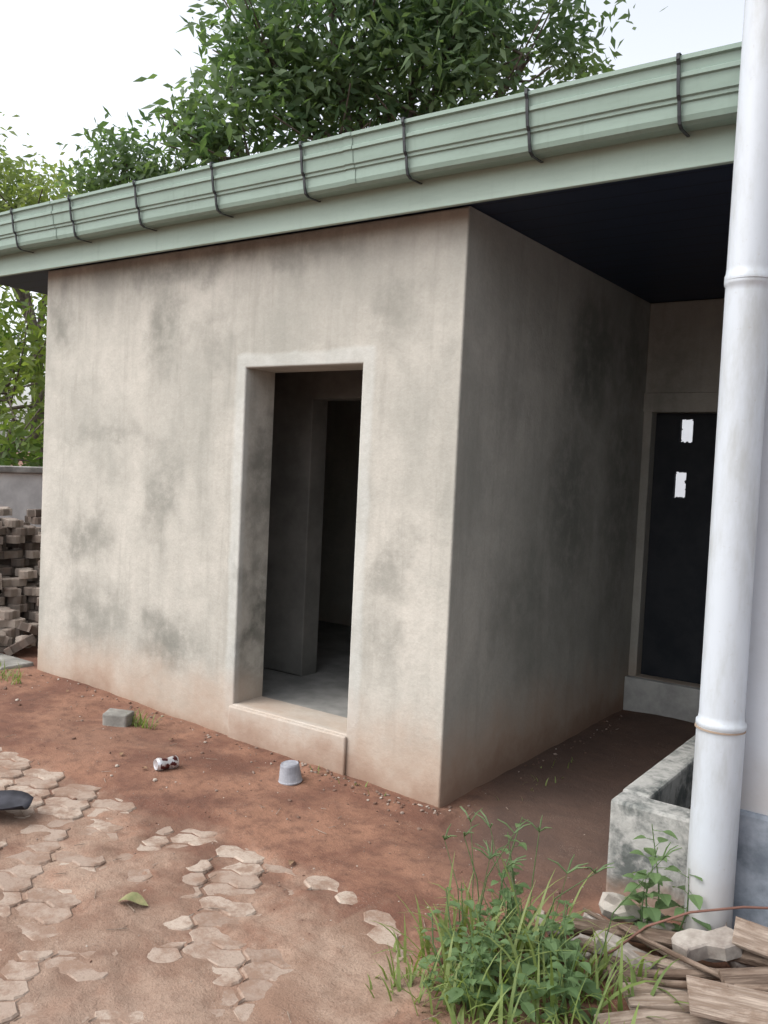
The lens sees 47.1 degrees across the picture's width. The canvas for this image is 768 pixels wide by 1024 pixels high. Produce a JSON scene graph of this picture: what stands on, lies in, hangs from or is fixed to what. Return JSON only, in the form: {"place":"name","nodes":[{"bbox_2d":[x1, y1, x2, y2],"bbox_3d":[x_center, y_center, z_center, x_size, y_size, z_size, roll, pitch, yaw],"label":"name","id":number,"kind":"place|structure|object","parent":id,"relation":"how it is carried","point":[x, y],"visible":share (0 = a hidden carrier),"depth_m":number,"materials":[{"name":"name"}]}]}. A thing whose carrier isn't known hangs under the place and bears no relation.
{"place":"outdoors","nodes":[
{"label":"outdoors","id":0,"kind":"place"},
{"bbox_2d":[1,674,628,1016],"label":"gravel","id":1,"kind":"structure","parent":0,"point":[344,777],"depth_m":4.25,"materials":[{"name":"grey gravel"}]},
{"bbox_2d":[0,452,730,1023],"bbox_3d":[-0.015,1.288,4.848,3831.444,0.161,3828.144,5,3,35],"label":"ground","id":2,"kind":"structure","parent":0,"point":[326,980],"depth_m":3.60,"materials":[{"name":"red soil"}]},
{"bbox_2d":[0,790,33,809],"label":"shovel","id":3,"kind":"object","parent":2,"relation":"on","point":[15,800],"visible":1,"depth_m":3.77,"materials":[{"name":"black metal"}]},
{"bbox_2d":[0,653,33,669],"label":"concrete slab","id":4,"kind":"structure","parent":2,"relation":"on","point":[12,662],"depth_m":6.06,"materials":[{"name":"grey concrete"}]},
{"bbox_2d":[0,506,41,655],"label":"paver stack","id":5,"kind":"object","parent":2,"relation":"on","point":[20,546],"visible":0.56,"depth_m":6.80,"materials":[{"name":"concrete"}]},
{"bbox_2d":[0,472,42,526],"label":"boundary wall","id":6,"kind":"structure","parent":2,"relation":"on","point":[20,494],"depth_m":9.84,"materials":[{"name":"paint"}]},
{"bbox_2d":[0,466,42,472],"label":"wall coping","id":7,"kind":"object","parent":6,"relation":"on","point":[16,469],"depth_m":9.76,"materials":[{"name":"concrete"}]},
{"bbox_2d":[0,286,47,466],"bbox_3d":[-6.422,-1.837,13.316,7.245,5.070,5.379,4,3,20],"label":"hedge shrub","id":8,"kind":"object","parent":2,"relation":"on","point":[11,442],"visible":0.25,"depth_m":12.31,"materials":[{"name":"green plant"}]},
{"bbox_2d":[0,112,87,466],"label":"acacia tree","id":9,"kind":"object","parent":2,"relation":"on","point":[26,196],"visible":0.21,"depth_m":16.67,"materials":[{"name":"green plant"}]},
{"bbox_2d":[102,708,133,726],"bbox_3d":[-1.518,1.181,5.024,0.154,0.091,0.113,3,3,7],"label":"loose concrete block","id":10,"kind":"object","parent":2,"relation":"on","point":[114,717],"depth_m":4.97,"materials":[{"name":"grey concrete"}]},
{"bbox_2d":[45,105,214,196],"bbox_3d":[-4.042,-2.841,14.047,2.848,7.116,2.165,2,3,-6],"label":"tree","id":11,"kind":"object","parent":2,"relation":"on","point":[145,168],"visible":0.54,"depth_m":13.80,"materials":[{"name":"green plant"}]},
{"bbox_2d":[119,892,147,905],"bbox_3d":[-0.884,1.370,3.105,0.110,0.031,0.061,3,3,13],"label":"fallen leaf","id":12,"kind":"object","parent":2,"relation":"on","point":[136,897],"visible":1,"depth_m":3.12,"materials":[{"name":"plant"}]},
{"bbox_2d":[153,755,178,770],"bbox_3d":[-1.080,1.248,4.372,0.116,0.065,0.065,3,2,-40],"label":"crushed can","id":13,"kind":"object","parent":2,"relation":"on","point":[171,762],"visible":1,"depth_m":4.35,"materials":[{"name":"white metal"}]},
{"bbox_2d":[0,747,412,1023],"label":"block paving","id":14,"kind":"structure","parent":2,"relation":"on","point":[260,969],"depth_m":3.14,"materials":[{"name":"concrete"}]},
{"bbox_2d":[0,659,572,800],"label":"grass tufts","id":15,"kind":"object","parent":2,"relation":"on","point":[134,723],"visible":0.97,"depth_m":5.06,"materials":[{"name":"green plant"}]},
{"bbox_2d":[278,760,302,785],"bbox_3d":[-0.461,1.286,4.349,0.120,0.100,0.120,5,3,35],"label":"plastic cup","id":16,"kind":"object","parent":2,"relation":"on","point":[290,773],"visible":1,"depth_m":4.31,"materials":[{"name":"white plastic"}]},
{"bbox_2d":[7,729,616,1023],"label":"twigs","id":17,"kind":"object","parent":2,"relation":"on","point":[216,874],"visible":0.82,"depth_m":3.18,"materials":[{"name":"brown wood"}]},
{"bbox_2d":[0,41,741,807],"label":"concrete outbuilding","id":18,"kind":"structure","parent":2,"relation":"on","point":[368,455],"depth_m":4.90,"materials":[{"name":"paint"}]},
{"bbox_2d":[641,413,716,683],"bbox_3d":[2.206,0.256,5.909,0.856,1.825,0.040,5,3,35],"label":"porch door","id":19,"kind":"structure","parent":18,"relation":"in","point":[679,534],"depth_m":6.02,"materials":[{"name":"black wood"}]},
{"bbox_2d":[675,419,692,497],"bbox_3d":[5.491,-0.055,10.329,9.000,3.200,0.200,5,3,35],"label":"paper notices","id":20,"kind":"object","parent":19,"relation":"attached to","point":[687,435],"depth_m":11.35,"materials":[{"name":"white paper"}]},
{"bbox_2d":[127,0,667,171],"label":"mango tree","id":21,"kind":"object","parent":2,"relation":"on","point":[446,43],"visible":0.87,"depth_m":13.54,"materials":[{"name":"green plant"}]},
{"bbox_2d":[365,806,714,1023],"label":"weed patch","id":22,"kind":"object","parent":2,"relation":"on","point":[467,976],"visible":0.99,"depth_m":2.70,"materials":[{"name":"green plant"}]},
{"bbox_2d":[535,892,751,968],"bbox_3d":[0.872,1.433,2.974,0.712,0.199,0.356,3,3,10],"label":"rubble pile","id":23,"kind":"object","parent":2,"relation":"on","point":[696,945],"visible":0.45,"depth_m":2.86,"materials":[{"name":"grey stone"}]},
{"bbox_2d":[606,735,695,920],"bbox_3d":[1.502,1.380,3.921,0.409,0.598,1.705,5,3,35],"label":"concrete planter","id":24,"kind":"object","parent":2,"relation":"on","point":[657,796],"visible":0.22,"depth_m":3.30,"materials":[{"name":"concrete"}]},
{"bbox_2d":[613,825,711,946],"bbox_3d":[0.963,1.288,2.996,0.319,0.421,0.231,5,3,35],"label":"leafy weed plant","id":25,"kind":"object","parent":2,"relation":"on","point":[665,901],"visible":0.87,"depth_m":3.00,"materials":[{"name":"green plant"}]},
{"bbox_2d":[562,908,767,1023],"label":"timber debris","id":26,"kind":"object","parent":2,"relation":"on","point":[709,995],"visible":0.66,"depth_m":2.63,"materials":[{"name":"brown wood"}]},
{"bbox_2d":[588,906,767,961],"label":"rusty rod","id":27,"kind":"object","parent":2,"relation":"on","point":[678,916],"visible":0.81,"depth_m":2.74,"materials":[{"name":"brown metal"}]},
{"bbox_2d":[732,809,767,929],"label":"house plinth","id":28,"kind":"structure","parent":2,"relation":"on","point":[751,882],"depth_m":2.98,"materials":[{"name":"grey concrete"}]},
{"bbox_2d":[740,369,767,815],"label":"house wall","id":29,"kind":"structure","parent":2,"relation":"on","point":[754,794],"depth_m":2.98,"materials":[{"name":"white paint"}]},
{"bbox_2d":[682,0,767,961],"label":"drainpipe","id":30,"kind":"object","parent":29,"relation":"attached to","point":[721,725],"visible":0.98,"depth_m":2.88,"materials":[{"name":"white plastic"}]},
{"bbox_2d":[0,0,744,451],"label":"sky","id":31,"kind":"structure","parent":0,"point":[61,61],"materials":[{"name":"white"}]}
]}

